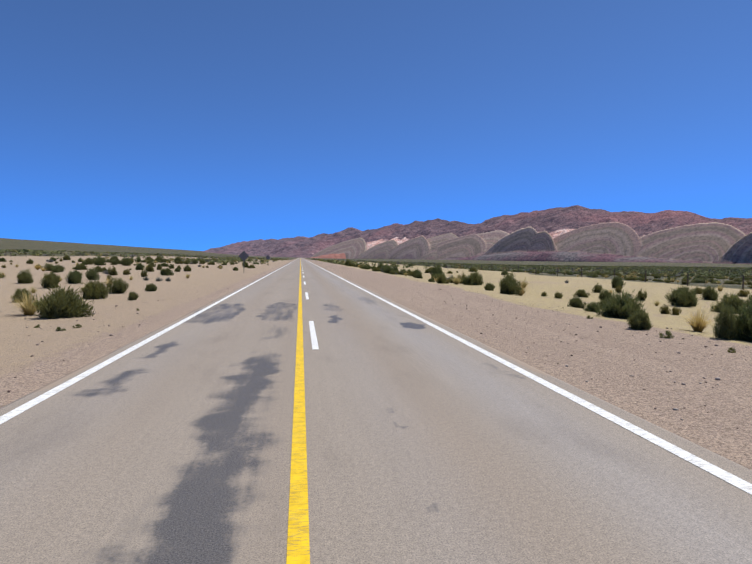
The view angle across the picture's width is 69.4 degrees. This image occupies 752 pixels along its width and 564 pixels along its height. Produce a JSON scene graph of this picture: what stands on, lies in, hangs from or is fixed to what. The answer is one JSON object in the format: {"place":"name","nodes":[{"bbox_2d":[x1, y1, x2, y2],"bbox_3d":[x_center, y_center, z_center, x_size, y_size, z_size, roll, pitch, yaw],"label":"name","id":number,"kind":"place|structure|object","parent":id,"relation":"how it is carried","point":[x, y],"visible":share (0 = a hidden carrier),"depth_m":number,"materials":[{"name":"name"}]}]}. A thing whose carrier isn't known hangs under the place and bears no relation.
{"place":"outdoors","nodes":[
{"label":"outdoors","id":0,"kind":"place"},
{"bbox_2d":[260,258,342,277],"bbox_3d":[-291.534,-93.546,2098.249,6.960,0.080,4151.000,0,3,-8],"label":"road","id":1,"kind":"structure","parent":0,"point":[292,269],"depth_m":60.72,"materials":[{"name":"grey asphalt"}]},
{"bbox_2d":[0,259,296,423],"bbox_3d":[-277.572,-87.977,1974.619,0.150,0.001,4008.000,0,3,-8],"label":"edge line","id":2,"kind":"object","parent":1,"relation":"on","point":[26,406],"visible":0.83,"depth_m":7.97,"materials":[{"name":"white paint"}]},
{"bbox_2d":[301,262,318,348],"bbox_3d":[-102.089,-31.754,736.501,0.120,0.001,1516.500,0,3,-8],"label":"dashes","id":3,"kind":"object","parent":1,"relation":"on","point":[313,337],"visible":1,"depth_m":12.05,"materials":[{"name":"white paint"}]},
{"bbox_2d":[311,253,345,258],"bbox_3d":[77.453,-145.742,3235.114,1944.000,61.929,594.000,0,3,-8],"label":"red ridge","id":4,"kind":"structure","parent":0,"point":[340,256],"depth_m":2974.16,"materials":[{"name":"stone"}]},
{"bbox_2d":[0,278,751,563],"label":"road","id":5,"kind":"structure","parent":0,"point":[426,443],"depth_m":4.55,"materials":[{"name":"grey asphalt"}]},
{"bbox_2d":[0,238,751,469],"bbox_3d":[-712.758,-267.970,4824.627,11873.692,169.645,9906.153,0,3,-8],"label":"ground","id":6,"kind":"structure","parent":0,"point":[727,401],"depth_m":13.50,"materials":[{"name":"beige sand"}]},
{"bbox_2d":[10,287,33,302],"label":"shrub","id":7,"kind":"object","parent":6,"relation":"on","point":[18,292],"visible":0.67,"depth_m":20.59,"materials":[{"name":"green plant"}]},
{"bbox_2d":[3,289,41,314],"bbox_3d":[-10.640,0.537,16.483,1.644,1.000,1.761,0,3,-7],"label":"tussock","id":8,"kind":"object","parent":6,"relation":"on","point":[28,308],"visible":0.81,"depth_m":16.43,"materials":[{"name":"beige plant"}]},
{"bbox_2d":[16,268,32,283],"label":"shrub","id":9,"kind":"object","parent":6,"relation":"on","point":[24,276],"visible":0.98,"depth_m":31.29,"materials":[{"name":"green plant"}]},
{"bbox_2d":[43,263,53,270],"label":"shrub","id":10,"kind":"object","parent":6,"relation":"on","point":[48,266],"visible":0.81,"depth_m":58.27,"materials":[{"name":"green plant"}]},
{"bbox_2d":[38,271,60,288],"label":"shrub","id":11,"kind":"object","parent":6,"relation":"on","point":[52,280],"visible":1,"depth_m":28.41,"materials":[{"name":"green plant"}]},
{"bbox_2d":[51,267,60,272],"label":"shrub","id":12,"kind":"object","parent":6,"relation":"on","point":[55,269],"visible":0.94,"depth_m":47.86,"materials":[{"name":"green plant"}]},
{"bbox_2d":[52,265,65,271],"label":"shrub","id":13,"kind":"object","parent":6,"relation":"on","point":[62,268],"visible":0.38,"depth_m":49.61,"materials":[{"name":"green plant"}]},
{"bbox_2d":[31,285,94,319],"bbox_3d":[-9.229,0.629,16.050,1.670,1.206,1.486,-2,3,-35],"label":"shrub","id":14,"kind":"object","parent":6,"relation":"on","point":[62,303],"visible":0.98,"depth_m":15.74,"materials":[{"name":"green plant"}]},
{"bbox_2d":[63,254,70,259],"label":"shrub","id":15,"kind":"object","parent":6,"relation":"on","point":[65,257],"visible":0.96,"depth_m":104.05,"materials":[{"name":"green plant"}]},
{"bbox_2d":[65,269,82,283],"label":"shrub","id":16,"kind":"object","parent":6,"relation":"on","point":[74,276],"visible":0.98,"depth_m":32.78,"materials":[{"name":"green plant"}]},
{"bbox_2d":[72,324,82,327],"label":"weed","id":17,"kind":"object","parent":6,"relation":"on","point":[77,326],"visible":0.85,"depth_m":13.44,"materials":[{"name":"green plant"}]},
{"bbox_2d":[72,263,86,269],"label":"shrub","id":18,"kind":"object","parent":6,"relation":"on","point":[80,266],"visible":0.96,"depth_m":66.49,"materials":[{"name":"green plant"}]},
{"bbox_2d":[84,257,92,264],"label":"shrub","id":19,"kind":"object","parent":6,"relation":"on","point":[89,260],"visible":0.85,"depth_m":78.78,"materials":[{"name":"green plant"}]},
{"bbox_2d":[85,267,99,279],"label":"shrub","id":20,"kind":"object","parent":6,"relation":"on","point":[92,274],"visible":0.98,"depth_m":38.11,"materials":[{"name":"green plant"}]},
{"bbox_2d":[79,277,110,299],"bbox_3d":[-11.963,0.313,23.158,1.428,1.115,1.316,2,3,37],"label":"shrub","id":21,"kind":"object","parent":6,"relation":"on","point":[93,290],"visible":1,"depth_m":22.90,"materials":[{"name":"green plant"}]},
{"bbox_2d":[93,257,106,264],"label":"shrub","id":22,"kind":"object","parent":6,"relation":"on","point":[99,261],"visible":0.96,"depth_m":76.45,"materials":[{"name":"green plant"}]},
{"bbox_2d":[108,265,117,275],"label":"shrub","id":23,"kind":"object","parent":6,"relation":"on","point":[112,271],"visible":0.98,"depth_m":45.90,"materials":[{"name":"green plant"}]},
{"bbox_2d":[110,260,117,264],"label":"shrub","id":24,"kind":"object","parent":6,"relation":"on","point":[113,262],"visible":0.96,"depth_m":80.81,"materials":[{"name":"green plant"}]},
{"bbox_2d":[107,276,128,293],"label":"shrub","id":25,"kind":"object","parent":6,"relation":"on","point":[119,286],"visible":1,"depth_m":26.22,"materials":[{"name":"green plant"}]},
{"bbox_2d":[10,251,237,256],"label":"vegetation","id":26,"kind":"object","parent":6,"relation":"on","point":[120,255],"visible":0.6,"depth_m":218.98,"materials":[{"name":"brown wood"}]},
{"bbox_2d":[121,257,131,265],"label":"shrub","id":27,"kind":"object","parent":6,"relation":"on","point":[125,262],"visible":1,"depth_m":79.56,"materials":[{"name":"green plant"}]},
{"bbox_2d":[123,269,130,274],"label":"shrub","id":28,"kind":"object","parent":6,"relation":"on","point":[126,272],"visible":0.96,"depth_m":47.55,"materials":[{"name":"green plant"}]},
{"bbox_2d":[127,291,138,300],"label":"shrub","id":29,"kind":"object","parent":6,"relation":"on","point":[132,296],"visible":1,"depth_m":22.26,"materials":[{"name":"green plant"}]},
{"bbox_2d":[135,263,144,269],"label":"shrub","id":30,"kind":"object","parent":6,"relation":"on","point":[139,266],"visible":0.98,"depth_m":67.30,"materials":[{"name":"green plant"}]},
{"bbox_2d":[141,269,147,276],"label":"shrub","id":31,"kind":"object","parent":6,"relation":"on","point":[143,273],"visible":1,"depth_m":44.91,"materials":[{"name":"green plant"}]},
{"bbox_2d":[146,264,153,271],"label":"shrub","id":32,"kind":"object","parent":6,"relation":"on","point":[149,268],"visible":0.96,"depth_m":60.68,"materials":[{"name":"green plant"}]},
{"bbox_2d":[145,283,157,290],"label":"shrub","id":33,"kind":"object","parent":6,"relation":"on","point":[151,287],"visible":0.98,"depth_m":28.21,"materials":[{"name":"green plant"}]},
{"bbox_2d":[159,267,173,275],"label":"shrub","id":34,"kind":"object","parent":6,"relation":"on","point":[167,271],"visible":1,"depth_m":48.91,"materials":[{"name":"green plant"}]},
{"bbox_2d":[183,265,190,270],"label":"shrub","id":35,"kind":"object","parent":6,"relation":"on","point":[187,268],"visible":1,"depth_m":64.23,"materials":[{"name":"green plant"}]},
{"bbox_2d":[239,251,248,266],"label":"road sign","id":36,"kind":"object","parent":6,"relation":"on","point":[243,255],"visible":0.92,"depth_m":60.83,"materials":[{"name":"metal"}]},
{"bbox_2d":[0,280,751,428],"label":"shoulder stones","id":37,"kind":"object","parent":6,"relation":"on","point":[717,378],"visible":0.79,"depth_m":11.12,"materials":[{"name":"brown stone"}]},
{"bbox_2d":[384,266,393,273],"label":"shrub","id":38,"kind":"object","parent":6,"relation":"on","point":[388,269],"visible":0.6,"depth_m":60.84,"materials":[{"name":"green plant"}]},
{"bbox_2d":[399,268,408,274],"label":"shrub","id":39,"kind":"object","parent":6,"relation":"on","point":[402,272],"visible":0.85,"depth_m":61.44,"materials":[{"name":"green plant"}]},
{"bbox_2d":[412,268,421,276],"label":"shrub","id":40,"kind":"object","parent":6,"relation":"on","point":[417,270],"visible":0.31,"depth_m":53.41,"materials":[{"name":"green plant"}]},
{"bbox_2d":[414,272,422,278],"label":"shrub","id":41,"kind":"object","parent":6,"relation":"on","point":[418,275],"visible":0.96,"depth_m":50.00,"materials":[{"name":"green plant"}]},
{"bbox_2d":[430,265,443,277],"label":"shrub","id":42,"kind":"object","parent":6,"relation":"on","point":[434,269],"visible":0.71,"depth_m":52.15,"materials":[{"name":"green plant"}]},
{"bbox_2d":[433,273,446,278],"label":"shrub","id":43,"kind":"object","parent":6,"relation":"on","point":[437,276],"visible":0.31,"depth_m":49.71,"materials":[{"name":"green plant"}]},
{"bbox_2d":[436,275,445,283],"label":"shrub","id":44,"kind":"object","parent":6,"relation":"on","point":[440,279],"visible":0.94,"depth_m":36.74,"materials":[{"name":"green plant"}]},
{"bbox_2d":[450,273,461,284],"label":"tussock","id":45,"kind":"object","parent":6,"relation":"on","point":[455,280],"visible":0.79,"depth_m":40.00,"materials":[{"name":"beige plant"}]},
{"bbox_2d":[457,273,465,283],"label":"shrub","id":46,"kind":"object","parent":6,"relation":"on","point":[463,275],"visible":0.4,"depth_m":42.95,"materials":[{"name":"green plant"}]},
{"bbox_2d":[461,275,474,284],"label":"shrub","id":47,"kind":"object","parent":6,"relation":"on","point":[466,280],"visible":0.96,"depth_m":40.60,"materials":[{"name":"green plant"}]},
{"bbox_2d":[468,267,477,271],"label":"shrub","id":48,"kind":"object","parent":6,"relation":"on","point":[472,269],"visible":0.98,"depth_m":103.92,"materials":[{"name":"green plant"}]},
{"bbox_2d":[469,270,482,284],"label":"shrub","id":49,"kind":"object","parent":6,"relation":"on","point":[477,278],"visible":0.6,"depth_m":40.90,"materials":[{"name":"green plant"}]},
{"bbox_2d":[484,282,495,290],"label":"shrub","id":50,"kind":"object","parent":6,"relation":"on","point":[489,287],"visible":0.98,"depth_m":32.26,"materials":[{"name":"green plant"}]},
{"bbox_2d":[498,272,522,295],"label":"shrub","id":51,"kind":"object","parent":6,"relation":"on","point":[508,284],"visible":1,"depth_m":28.57,"materials":[{"name":"green plant"}]},
{"bbox_2d":[519,285,529,295],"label":"tussock","id":52,"kind":"object","parent":6,"relation":"on","point":[522,292],"visible":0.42,"depth_m":29.09,"materials":[{"name":"beige plant"}]},
{"bbox_2d":[520,278,528,287],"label":"tussock","id":53,"kind":"object","parent":6,"relation":"on","point":[524,284],"visible":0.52,"depth_m":37.68,"materials":[{"name":"beige plant"}]},
{"bbox_2d":[343,259,745,287],"bbox_3d":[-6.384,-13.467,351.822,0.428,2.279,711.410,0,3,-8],"label":"fence","id":54,"kind":"object","parent":6,"relation":"on","point":[687,279],"visible":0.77,"depth_m":81.86,"materials":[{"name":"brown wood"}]},
{"bbox_2d":[554,291,562,298],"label":"shrub","id":55,"kind":"object","parent":6,"relation":"on","point":[558,295],"visible":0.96,"depth_m":28.74,"materials":[{"name":"green plant"}]},
{"bbox_2d":[567,296,585,308],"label":"shrub","id":56,"kind":"object","parent":6,"relation":"on","point":[575,302],"visible":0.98,"depth_m":20.26,"materials":[{"name":"green plant"}]},
{"bbox_2d":[573,289,589,297],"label":"shrub","id":57,"kind":"object","parent":6,"relation":"on","point":[581,293],"visible":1,"depth_m":30.37,"materials":[{"name":"green plant"}]},
{"bbox_2d":[583,301,600,311],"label":"shrub","id":58,"kind":"object","parent":6,"relation":"on","point":[589,308],"visible":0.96,"depth_m":17.79,"materials":[{"name":"green plant"}]},
{"bbox_2d":[591,283,602,292],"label":"shrub","id":59,"kind":"object","parent":6,"relation":"on","point":[598,288],"visible":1,"depth_m":34.42,"materials":[{"name":"green plant"}]},
{"bbox_2d":[597,297,610,307],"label":"shrub","id":60,"kind":"object","parent":6,"relation":"on","point":[604,301],"visible":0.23,"depth_m":21.76,"materials":[{"name":"green plant"}]},
{"bbox_2d":[599,289,612,299],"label":"shrub","id":61,"kind":"object","parent":6,"relation":"on","point":[605,294],"visible":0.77,"depth_m":28.77,"materials":[{"name":"green plant"}]},
{"bbox_2d":[611,276,625,287],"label":"shrub","id":62,"kind":"object","parent":6,"relation":"on","point":[616,281],"visible":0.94,"depth_m":39.21,"materials":[{"name":"green plant"}]},
{"bbox_2d":[615,285,622,292],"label":"shrub","id":63,"kind":"object","parent":6,"relation":"on","point":[618,289],"visible":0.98,"depth_m":34.41,"materials":[{"name":"green plant"}]},
{"bbox_2d":[594,289,645,318],"bbox_3d":[7.194,0.700,15.976,1.434,1.043,1.360,2,3,41],"label":"shrub","id":64,"kind":"object","parent":6,"relation":"on","point":[623,306],"visible":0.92,"depth_m":15.70,"materials":[{"name":"green plant"}]},
{"bbox_2d":[624,276,637,280],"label":"shrub","id":65,"kind":"object","parent":6,"relation":"on","point":[630,278],"visible":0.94,"depth_m":75.61,"materials":[{"name":"green plant"}]},
{"bbox_2d":[626,309,651,329],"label":"shrub","id":66,"kind":"object","parent":6,"relation":"on","point":[638,321],"visible":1,"depth_m":12.92,"materials":[{"name":"green plant"}]},
{"bbox_2d":[636,289,647,300],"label":"shrub","id":67,"kind":"object","parent":6,"relation":"on","point":[642,295],"visible":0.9,"depth_m":29.67,"materials":[{"name":"green plant"}]},
{"bbox_2d":[659,304,671,313],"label":"shrub","id":68,"kind":"object","parent":6,"relation":"on","point":[665,310],"visible":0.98,"depth_m":21.09,"materials":[{"name":"green plant"}]},
{"bbox_2d":[659,330,673,338],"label":"weed","id":69,"kind":"object","parent":6,"relation":"on","point":[667,333],"visible":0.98,"depth_m":11.58,"materials":[{"name":"green plant"}]},
{"bbox_2d":[670,305,681,314],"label":"shrub","id":70,"kind":"object","parent":6,"relation":"on","point":[675,311],"visible":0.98,"depth_m":20.83,"materials":[{"name":"green plant"}]},
{"bbox_2d":[664,285,698,306],"bbox_3d":[14.987,0.703,26.594,1.578,1.390,1.734,1,3,29],"label":"shrub","id":71,"kind":"object","parent":6,"relation":"on","point":[686,298],"visible":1,"depth_m":26.38,"materials":[{"name":"green plant"}]},
{"bbox_2d":[681,278,689,283],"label":"shrub","id":72,"kind":"object","parent":6,"relation":"on","point":[684,280],"visible":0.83,"depth_m":62.43,"materials":[{"name":"green plant"}]},
{"bbox_2d":[674,307,713,331],"bbox_3d":[7.848,0.859,13.181,1.200,0.735,1.330,1,3,13],"label":"tussock","id":73,"kind":"object","parent":6,"relation":"on","point":[698,325],"visible":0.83,"depth_m":13.10,"materials":[{"name":"beige plant"}]},
{"bbox_2d":[694,286,701,293],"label":"shrub","id":74,"kind":"object","parent":6,"relation":"on","point":[699,290],"visible":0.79,"depth_m":37.33,"materials":[{"name":"green plant"}]},
{"bbox_2d":[692,278,706,282],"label":"shrub","id":75,"kind":"object","parent":6,"relation":"on","point":[699,280],"visible":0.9,"depth_m":69.17,"materials":[{"name":"green plant"}]},
{"bbox_2d":[699,285,719,300],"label":"shrub","id":76,"kind":"object","parent":6,"relation":"on","point":[709,293],"visible":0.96,"depth_m":31.02,"materials":[{"name":"green plant"}]},
{"bbox_2d":[713,302,737,339],"bbox_3d":[7.482,0.858,11.640,0.466,0.996,0.526,1,3,18],"label":"shrub","id":77,"kind":"object","parent":6,"relation":"on","point":[725,329],"visible":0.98,"depth_m":11.53,"materials":[{"name":"green plant"}]},
{"bbox_2d":[710,291,748,313],"bbox_3d":[15.244,0.958,23.285,1.484,1.157,1.357,0,3,9],"label":"shrub","id":78,"kind":"object","parent":6,"relation":"on","point":[732,299],"visible":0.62,"depth_m":23.14,"materials":[{"name":"green plant"}]},
{"bbox_2d":[724,280,737,284],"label":"shrub","id":79,"kind":"object","parent":6,"relation":"on","point":[729,282],"visible":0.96,"depth_m":66.25,"materials":[{"name":"green plant"}]},
{"bbox_2d":[727,347,735,352],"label":"weed","id":80,"kind":"object","parent":6,"relation":"on","point":[732,350],"visible":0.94,"depth_m":9.83,"materials":[{"name":"green plant"}]},
{"bbox_2d":[733,299,751,341],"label":"shrub","id":81,"kind":"object","parent":6,"relation":"on","point":[743,319],"visible":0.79,"depth_m":11.60,"materials":[{"name":"green plant"}]},
{"bbox_2d":[735,288,750,296],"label":"shrub","id":82,"kind":"object","parent":6,"relation":"on","point":[745,293],"visible":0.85,"depth_m":35.64,"materials":[{"name":"green plant"}]},
{"bbox_2d":[744,292,751,306],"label":"shrub","id":83,"kind":"object","parent":6,"relation":"on","point":[750,296],"visible":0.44,"depth_m":27.64,"materials":[{"name":"green plant"}]},
{"bbox_2d":[0,249,751,277],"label":"scrub field","id":84,"kind":"structure","parent":0,"point":[735,272],"depth_m":197.50,"materials":[{"name":"green plant"}]},
{"bbox_2d":[0,0,751,250],"label":"sky","id":85,"kind":"structure","parent":0,"point":[195,125],"materials":[{"name":"blue"}]},
{"bbox_2d":[202,205,751,263],"bbox_3d":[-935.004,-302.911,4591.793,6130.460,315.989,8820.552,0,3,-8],"label":"mountain range","id":86,"kind":"structure","parent":0,"point":[576,233],"depth_m":2284.28,"materials":[{"name":"brown stone"}]}
]}

